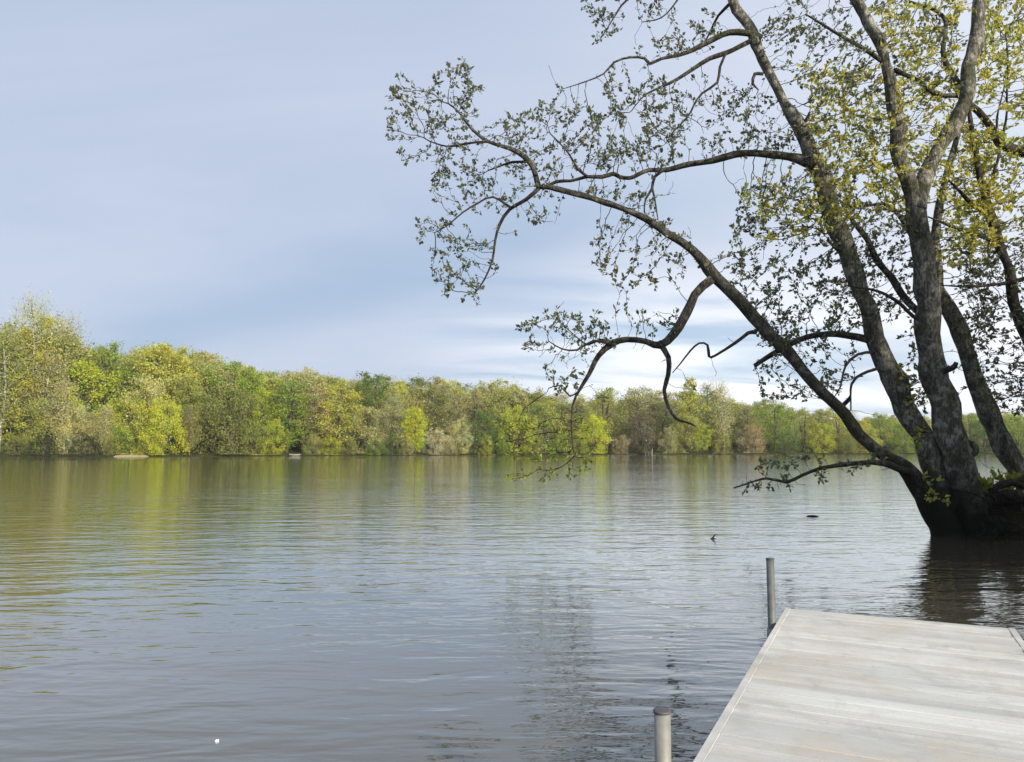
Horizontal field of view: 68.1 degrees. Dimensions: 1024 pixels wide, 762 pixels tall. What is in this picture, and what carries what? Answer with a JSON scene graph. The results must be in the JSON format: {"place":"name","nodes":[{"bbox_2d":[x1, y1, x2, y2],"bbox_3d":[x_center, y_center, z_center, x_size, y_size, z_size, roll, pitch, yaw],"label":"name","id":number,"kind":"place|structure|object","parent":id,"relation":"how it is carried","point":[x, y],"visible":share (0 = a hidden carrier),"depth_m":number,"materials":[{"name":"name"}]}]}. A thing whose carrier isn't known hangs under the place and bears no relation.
{"place":"outdoors","nodes":[
{"label":"outdoors","id":0,"kind":"place"},
{"bbox_2d":[0,454,1023,761],"bbox_3d":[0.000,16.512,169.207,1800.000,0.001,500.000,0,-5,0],"label":"lake water","id":1,"kind":"structure","parent":0,"point":[358,608],"depth_m":9.82,"materials":[{"name":"liquid"}]},
{"bbox_2d":[384,0,1023,537],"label":"tree","id":2,"kind":"object","parent":1,"relation":"in","point":[944,452],"visible":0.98,"depth_m":17.10,"materials":[{"name":"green plant"}]},
{"bbox_2d":[977,472,995,492],"bbox_3d":[10.048,2.271,16.182,0.570,0.663,0.553,0,-5,0],"label":"plant","id":3,"kind":"object","parent":2,"relation":"on","point":[987,483],"visible":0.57,"depth_m":16.05,"materials":[{"name":"green plant"}]},
{"bbox_2d":[990,468,1023,489],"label":"plant","id":4,"kind":"object","parent":2,"relation":"on","point":[1015,475],"visible":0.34,"depth_m":16.76,"materials":[{"name":"green plant"}]},
{"bbox_2d":[653,558,1023,761],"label":"dock","id":5,"kind":"object","parent":1,"relation":"on","point":[816,686],"visible":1,"depth_m":4.68,"materials":[{"name":"grey wood"}]},
{"bbox_2d":[0,440,1023,456],"bbox_3d":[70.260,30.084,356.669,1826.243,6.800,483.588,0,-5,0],"label":"bank","id":6,"kind":"structure","parent":0,"point":[297,450],"depth_m":177.19,"materials":[{"name":"plant"}]},
{"bbox_2d":[0,433,33,454],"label":"bush","id":7,"kind":"object","parent":6,"relation":"on","point":[14,442],"visible":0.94,"depth_m":137.64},
{"bbox_2d":[0,318,46,453],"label":"tree","id":8,"kind":"object","parent":6,"relation":"on","point":[3,395],"visible":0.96,"depth_m":140.44,"materials":[{"name":"green plant"}]},
{"bbox_2d":[0,320,49,450],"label":"tree","id":9,"kind":"object","parent":6,"relation":"on","point":[12,350],"visible":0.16,"depth_m":148.87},
{"bbox_2d":[0,364,55,452],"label":"tree","id":10,"kind":"object","parent":6,"relation":"on","point":[18,430],"visible":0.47,"depth_m":142.92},
{"bbox_2d":[1,283,77,451],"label":"tree","id":11,"kind":"object","parent":6,"relation":"on","point":[37,321],"visible":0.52,"depth_m":146.17,"materials":[{"name":"green plant"}]},
{"bbox_2d":[14,433,70,455],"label":"bush","id":12,"kind":"object","parent":6,"relation":"on","point":[42,450],"visible":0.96,"depth_m":137.38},
{"bbox_2d":[16,347,79,451],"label":"tree","id":13,"kind":"object","parent":6,"relation":"on","point":[50,365],"visible":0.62,"depth_m":143.34,"materials":[{"name":"green plant"}]},
{"bbox_2d":[18,395,82,453],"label":"tree","id":14,"kind":"object","parent":6,"relation":"on","point":[38,430],"visible":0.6,"depth_m":140.07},
{"bbox_2d":[0,311,100,450],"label":"tree","id":15,"kind":"object","parent":6,"relation":"on","point":[42,342],"visible":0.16,"depth_m":148.88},
{"bbox_2d":[0,328,113,445],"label":"tree","id":16,"kind":"object","parent":6,"relation":"on","point":[54,360],"visible":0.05,"depth_m":154.54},
{"bbox_2d":[34,375,84,453],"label":"tree","id":17,"kind":"object","parent":6,"relation":"on","point":[64,407],"visible":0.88,"depth_m":139.58,"materials":[{"name":"green plant"}]},
{"bbox_2d":[31,308,108,450],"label":"tree","id":18,"kind":"object","parent":6,"relation":"on","point":[70,327],"visible":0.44,"depth_m":149.43,"materials":[{"name":"green plant"}]},
{"bbox_2d":[32,333,117,450],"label":"tree","id":19,"kind":"object","parent":6,"relation":"on","point":[70,348],"visible":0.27,"depth_m":150.53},
{"bbox_2d":[52,403,100,453],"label":"tree","id":20,"kind":"object","parent":6,"relation":"on","point":[82,408],"visible":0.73,"depth_m":139.85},
{"bbox_2d":[36,358,128,448],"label":"tree","id":21,"kind":"object","parent":6,"relation":"on","point":[82,365],"visible":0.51,"depth_m":146.38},
{"bbox_2d":[64,432,108,455],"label":"bush","id":22,"kind":"object","parent":6,"relation":"on","point":[88,445],"visible":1,"depth_m":138.16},
{"bbox_2d":[71,412,119,453],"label":"tree","id":23,"kind":"object","parent":6,"relation":"on","point":[84,421],"visible":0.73,"depth_m":140.37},
{"bbox_2d":[88,403,120,454],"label":"tree","id":24,"kind":"object","parent":6,"relation":"on","point":[105,422],"visible":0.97,"depth_m":140.55,"materials":[{"name":"green plant"}]},
{"bbox_2d":[60,339,151,450],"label":"tree","id":25,"kind":"object","parent":6,"relation":"on","point":[112,349],"visible":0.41,"depth_m":152.21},
{"bbox_2d":[96,423,137,453],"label":"bush","id":26,"kind":"object","parent":6,"relation":"on","point":[122,440],"visible":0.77,"depth_m":142.38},
{"bbox_2d":[95,393,164,453],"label":"tree","id":27,"kind":"object","parent":6,"relation":"on","point":[137,411],"visible":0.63,"depth_m":144.66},
{"bbox_2d":[102,349,169,447],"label":"tree","id":28,"kind":"object","parent":6,"relation":"on","point":[128,379],"visible":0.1,"depth_m":159.31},
{"bbox_2d":[114,374,176,452],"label":"tree","id":29,"kind":"object","parent":6,"relation":"on","point":[151,392],"visible":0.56,"depth_m":146.64,"materials":[{"name":"green plant"}]},
{"bbox_2d":[94,339,197,444],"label":"tree","id":30,"kind":"object","parent":6,"relation":"on","point":[154,353],"visible":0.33,"depth_m":155.55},
{"bbox_2d":[118,343,181,446],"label":"tree","id":31,"kind":"object","parent":6,"relation":"on","point":[146,383],"visible":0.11,"depth_m":160.11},
{"bbox_2d":[133,391,191,454],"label":"tree","id":32,"kind":"object","parent":6,"relation":"on","point":[160,447],"visible":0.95,"depth_m":143.20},
{"bbox_2d":[133,345,226,450],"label":"tree","id":33,"kind":"object","parent":6,"relation":"on","point":[180,358],"visible":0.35,"depth_m":157.12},
{"bbox_2d":[143,355,218,449],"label":"tree","id":34,"kind":"object","parent":6,"relation":"on","point":[175,364],"visible":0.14,"depth_m":159.42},
{"bbox_2d":[165,374,211,451],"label":"tree","id":35,"kind":"object","parent":6,"relation":"on","point":[187,397],"visible":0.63,"depth_m":151.90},
{"bbox_2d":[169,403,207,453],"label":"tree","id":36,"kind":"object","parent":6,"relation":"on","point":[189,437],"visible":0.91,"depth_m":145.76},
{"bbox_2d":[166,348,239,449],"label":"tree","id":37,"kind":"object","parent":6,"relation":"on","point":[204,355],"visible":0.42,"depth_m":160.07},
{"bbox_2d":[184,384,275,454],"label":"tree","id":38,"kind":"object","parent":6,"relation":"on","point":[232,441],"visible":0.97,"depth_m":150.01,"materials":[{"name":"plant"}]},
{"bbox_2d":[198,358,267,450],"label":"tree","id":39,"kind":"object","parent":6,"relation":"on","point":[233,369],"visible":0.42,"depth_m":160.97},
{"bbox_2d":[224,365,266,451],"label":"tree","id":40,"kind":"object","parent":6,"relation":"on","point":[249,370],"visible":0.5,"depth_m":160.88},
{"bbox_2d":[213,376,281,448],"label":"tree","id":41,"kind":"object","parent":6,"relation":"on","point":[263,386],"visible":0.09,"depth_m":171.01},
{"bbox_2d":[235,427,267,454],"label":"bush","id":42,"kind":"object","parent":6,"relation":"on","point":[251,438],"visible":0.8,"depth_m":150.69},
{"bbox_2d":[238,386,277,450],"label":"tree","id":43,"kind":"object","parent":6,"relation":"on","point":[262,391],"visible":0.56,"depth_m":158.78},
{"bbox_2d":[254,418,291,454],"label":"tree","id":44,"kind":"object","parent":6,"relation":"on","point":[274,427],"visible":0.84,"depth_m":152.74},
{"bbox_2d":[260,377,324,452],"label":"tree","id":45,"kind":"object","parent":6,"relation":"on","point":[291,397],"visible":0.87,"depth_m":156.88,"materials":[{"name":"plant"}]},
{"bbox_2d":[272,367,332,450],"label":"tree","id":46,"kind":"object","parent":6,"relation":"on","point":[300,377],"visible":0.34,"depth_m":166.54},
{"bbox_2d":[274,373,343,447],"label":"tree","id":47,"kind":"object","parent":6,"relation":"on","point":[311,385],"visible":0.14,"depth_m":171.34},
{"bbox_2d":[299,432,326,454],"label":"bush","id":48,"kind":"object","parent":6,"relation":"on","point":[311,439],"visible":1,"depth_m":154.88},
{"bbox_2d":[292,385,341,452],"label":"tree","id":49,"kind":"object","parent":6,"relation":"on","point":[319,400],"visible":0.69,"depth_m":159.82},
{"bbox_2d":[297,374,342,447],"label":"tree","id":50,"kind":"object","parent":6,"relation":"on","point":[318,375],"visible":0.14,"depth_m":172.57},
{"bbox_2d":[319,433,344,454],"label":"bush","id":51,"kind":"object","parent":6,"relation":"on","point":[332,442],"visible":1,"depth_m":156.55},
{"bbox_2d":[313,377,371,452],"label":"tree","id":52,"kind":"object","parent":6,"relation":"on","point":[341,397],"visible":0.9,"depth_m":160.59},
{"bbox_2d":[333,381,389,446],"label":"tree","id":53,"kind":"object","parent":6,"relation":"on","point":[348,410],"visible":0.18,"depth_m":177.10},
{"bbox_2d":[338,404,388,453],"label":"tree","id":54,"kind":"object","parent":6,"relation":"on","point":[373,428],"visible":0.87,"depth_m":162.33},
{"bbox_2d":[331,370,401,448],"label":"tree","id":55,"kind":"object","parent":6,"relation":"on","point":[374,394],"visible":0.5,"depth_m":172.87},
{"bbox_2d":[363,436,385,454],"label":"bush","id":56,"kind":"object","parent":6,"relation":"on","point":[373,449],"visible":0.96,"depth_m":159.65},
{"bbox_2d":[370,392,408,452],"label":"tree","id":57,"kind":"object","parent":6,"relation":"on","point":[386,419],"visible":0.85,"depth_m":165.53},
{"bbox_2d":[379,432,409,454],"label":"bush","id":58,"kind":"object","parent":6,"relation":"on","point":[391,444],"visible":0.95,"depth_m":160.14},
{"bbox_2d":[376,384,427,449],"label":"tree","id":59,"kind":"object","parent":6,"relation":"on","point":[397,389],"visible":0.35,"depth_m":178.14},
{"bbox_2d":[399,406,431,453],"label":"tree","id":60,"kind":"object","parent":6,"relation":"on","point":[420,415],"visible":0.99,"depth_m":162.76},
{"bbox_2d":[395,385,438,448],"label":"tree","id":61,"kind":"object","parent":6,"relation":"on","point":[412,393],"visible":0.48,"depth_m":180.07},
{"bbox_2d":[382,373,456,445],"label":"tree","id":62,"kind":"object","parent":6,"relation":"on","point":[420,382],"visible":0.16,"depth_m":198.37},
{"bbox_2d":[404,384,451,448],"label":"tree","id":63,"kind":"object","parent":6,"relation":"on","point":[441,402],"visible":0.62,"depth_m":181.27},
{"bbox_2d":[420,427,457,454],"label":"bush","id":64,"kind":"object","parent":6,"relation":"on","point":[437,448],"visible":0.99,"depth_m":162.97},
{"bbox_2d":[415,376,469,445],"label":"tree","id":65,"kind":"object","parent":6,"relation":"on","point":[438,380],"visible":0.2,"depth_m":199.74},
{"bbox_2d":[426,383,472,448],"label":"tree","id":66,"kind":"object","parent":6,"relation":"on","point":[447,387],"visible":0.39,"depth_m":185.35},
{"bbox_2d":[426,381,480,443],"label":"tree","id":67,"kind":"object","parent":6,"relation":"on","point":[458,391],"visible":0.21,"depth_m":197.98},
{"bbox_2d":[448,394,469,447],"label":"tree","id":68,"kind":"object","parent":6,"relation":"on","point":[459,409],"visible":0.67,"depth_m":184.32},
{"bbox_2d":[444,417,479,453],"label":"tree","id":69,"kind":"object","parent":6,"relation":"on","point":[455,431],"visible":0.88,"depth_m":166.63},
{"bbox_2d":[456,388,489,448],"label":"tree","id":70,"kind":"object","parent":6,"relation":"on","point":[476,394],"visible":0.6,"depth_m":187.64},
{"bbox_2d":[461,410,501,452],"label":"tree","id":71,"kind":"object","parent":6,"relation":"on","point":[484,416],"visible":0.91,"depth_m":168.89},
{"bbox_2d":[472,385,513,445],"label":"tree","id":72,"kind":"object","parent":6,"relation":"on","point":[494,390],"visible":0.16,"depth_m":202.62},
{"bbox_2d":[480,386,526,445],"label":"tree","id":73,"kind":"object","parent":6,"relation":"on","point":[503,396],"visible":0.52,"depth_m":185.85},
{"bbox_2d":[477,377,530,439],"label":"tree","id":74,"kind":"object","parent":6,"relation":"on","point":[490,385],"visible":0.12,"depth_m":221.40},
{"bbox_2d":[498,384,531,447],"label":"tree","id":75,"kind":"object","parent":6,"relation":"on","point":[517,394],"visible":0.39,"depth_m":186.58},
{"bbox_2d":[494,405,537,452],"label":"tree","id":76,"kind":"object","parent":6,"relation":"on","point":[513,417],"visible":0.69,"depth_m":169.44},
{"bbox_2d":[506,387,551,447],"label":"tree","id":77,"kind":"object","parent":6,"relation":"on","point":[533,396],"visible":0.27,"depth_m":187.64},
{"bbox_2d":[528,396,562,445],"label":"tree","id":78,"kind":"object","parent":6,"relation":"on","point":[545,398],"visible":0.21,"depth_m":194.24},
{"bbox_2d":[518,399,575,452],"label":"tree","id":79,"kind":"object","parent":6,"relation":"on","point":[543,408],"visible":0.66,"depth_m":172.91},
{"bbox_2d":[531,397,587,446],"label":"tree","id":80,"kind":"object","parent":6,"relation":"on","point":[560,405],"visible":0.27,"depth_m":192.70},
{"bbox_2d":[558,397,598,447],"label":"tree","id":81,"kind":"object","parent":6,"relation":"on","point":[578,410],"visible":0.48,"depth_m":191.31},
{"bbox_2d":[574,413,612,452],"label":"tree","id":82,"kind":"object","parent":6,"relation":"on","point":[599,447],"visible":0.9,"depth_m":175.93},
{"bbox_2d":[573,384,636,450],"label":"tree","id":83,"kind":"object","parent":6,"relation":"on","point":[608,402],"visible":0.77,"depth_m":183.73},
{"bbox_2d":[611,434,630,453],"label":"bush","id":84,"kind":"object","parent":6,"relation":"on","point":[622,443],"visible":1,"depth_m":174.93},
{"bbox_2d":[608,397,658,448],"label":"tree","id":85,"kind":"object","parent":6,"relation":"on","point":[628,433],"visible":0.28,"depth_m":197.67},
{"bbox_2d":[615,385,654,427],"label":"tree","id":86,"kind":"object","parent":6,"relation":"on","point":[637,392],"visible":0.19,"depth_m":230.54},
{"bbox_2d":[616,395,664,447],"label":"tree","id":87,"kind":"object","parent":6,"relation":"on","point":[642,415],"visible":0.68,"depth_m":180.79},
{"bbox_2d":[619,412,665,452],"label":"tree","id":88,"kind":"object","parent":6,"relation":"on","point":[642,424],"visible":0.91,"depth_m":178.17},
{"bbox_2d":[627,400,672,448],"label":"tree","id":89,"kind":"object","parent":6,"relation":"on","point":[656,415],"visible":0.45,"depth_m":193.77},
{"bbox_2d":[624,396,682,448],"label":"tree","id":90,"kind":"object","parent":6,"relation":"on","point":[664,415],"visible":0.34,"depth_m":197.09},
{"bbox_2d":[656,427,678,452],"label":"tree","id":91,"kind":"object","parent":6,"relation":"on","point":[670,450],"visible":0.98,"depth_m":178.24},
{"bbox_2d":[669,415,704,452],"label":"tree","id":92,"kind":"object","parent":6,"relation":"on","point":[685,431],"visible":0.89,"depth_m":179.96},
{"bbox_2d":[672,376,710,450],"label":"tree","id":93,"kind":"object","parent":6,"relation":"on","point":[684,395],"visible":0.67,"depth_m":185.30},
{"bbox_2d":[694,423,714,452],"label":"tree","id":94,"kind":"object","parent":6,"relation":"on","point":[702,428],"visible":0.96,"depth_m":179.57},
{"bbox_2d":[693,379,719,450],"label":"tree","id":95,"kind":"object","parent":6,"relation":"on","point":[706,390],"visible":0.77,"depth_m":187.39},
{"bbox_2d":[712,434,733,453],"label":"bush","id":96,"kind":"object","parent":6,"relation":"on","point":[720,443],"visible":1,"depth_m":178.70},
{"bbox_2d":[708,378,741,451],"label":"tree","id":97,"kind":"object","parent":6,"relation":"on","point":[722,425],"visible":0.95,"depth_m":184.50,"materials":[{"name":"green plant"}]},
{"bbox_2d":[703,403,746,448],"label":"tree","id":98,"kind":"object","parent":6,"relation":"on","point":[715,433],"visible":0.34,"depth_m":195.04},
{"bbox_2d":[704,400,755,448],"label":"tree","id":99,"kind":"object","parent":6,"relation":"on","point":[736,437],"visible":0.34,"depth_m":200.81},
{"bbox_2d":[732,404,757,448],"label":"tree","id":100,"kind":"object","parent":6,"relation":"on","point":[745,419],"visible":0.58,"depth_m":199.82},
{"bbox_2d":[735,423,766,452],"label":"tree","id":101,"kind":"object","parent":6,"relation":"on","point":[750,446],"visible":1,"depth_m":180.54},
{"bbox_2d":[739,409,780,448],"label":"tree","id":102,"kind":"object","parent":6,"relation":"on","point":[754,421],"visible":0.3,"depth_m":201.78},
{"bbox_2d":[752,401,799,450],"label":"tree","id":103,"kind":"object","parent":6,"relation":"on","point":[772,420],"visible":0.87,"depth_m":188.16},
{"bbox_2d":[767,429,803,453],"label":"bush","id":104,"kind":"object","parent":6,"relation":"on","point":[787,447],"visible":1,"depth_m":181.25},
{"bbox_2d":[766,409,817,445],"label":"tree","id":105,"kind":"object","parent":6,"relation":"on","point":[793,423],"visible":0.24,"depth_m":202.53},
{"bbox_2d":[783,407,820,450],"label":"tree","id":106,"kind":"object","parent":6,"relation":"on","point":[800,412],"visible":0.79,"depth_m":189.50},
{"bbox_2d":[805,422,837,452],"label":"tree","id":107,"kind":"object","parent":6,"relation":"on","point":[823,440],"visible":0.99,"depth_m":184.42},
{"bbox_2d":[803,410,839,446],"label":"tree","id":108,"kind":"object","parent":6,"relation":"on","point":[819,418],"visible":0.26,"depth_m":202.45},
{"bbox_2d":[815,411,859,450],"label":"tree","id":109,"kind":"object","parent":6,"relation":"on","point":[838,419],"visible":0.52,"depth_m":191.08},
{"bbox_2d":[835,435,858,453],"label":"bush","id":110,"kind":"object","parent":6,"relation":"on","point":[853,448],"visible":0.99,"depth_m":182.60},
{"bbox_2d":[839,419,892,452],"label":"tree","id":111,"kind":"object","parent":6,"relation":"on","point":[863,423],"visible":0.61,"depth_m":184.55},
{"bbox_2d":[862,412,899,447],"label":"tree","id":112,"kind":"object","parent":6,"relation":"on","point":[880,419],"visible":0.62,"depth_m":192.32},
{"bbox_2d":[884,422,915,452],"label":"tree","id":113,"kind":"object","parent":6,"relation":"on","point":[905,443],"visible":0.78,"depth_m":187.04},
{"bbox_2d":[962,412,986,447],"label":"tree","id":114,"kind":"object","parent":6,"relation":"on","point":[971,416],"visible":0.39,"depth_m":193.47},
{"bbox_2d":[968,418,992,452],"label":"tree","id":115,"kind":"object","parent":6,"relation":"on","point":[983,434],"visible":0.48,"depth_m":188.00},
{"bbox_2d":[1004,415,1023,452],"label":"tree","id":116,"kind":"object","parent":6,"relation":"on","point":[1013,426],"visible":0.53,"depth_m":190.10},
{"bbox_2d":[0,0,1023,440],"label":"sky","id":117,"kind":"structure","parent":0,"point":[224,178],"materials":[{"name":"blue"}]},
{"bbox_2d":[994,489,1023,536],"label":"bank","id":118,"kind":"structure","parent":0,"point":[1016,518],"depth_m":15.98,"materials":[{"name":"soil"}]},
{"bbox_2d":[928,0,1023,417],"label":"tree","id":119,"kind":"object","parent":118,"relation":"on","point":[1012,150],"visible":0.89,"depth_m":17.55,"materials":[{"name":"green plant"}]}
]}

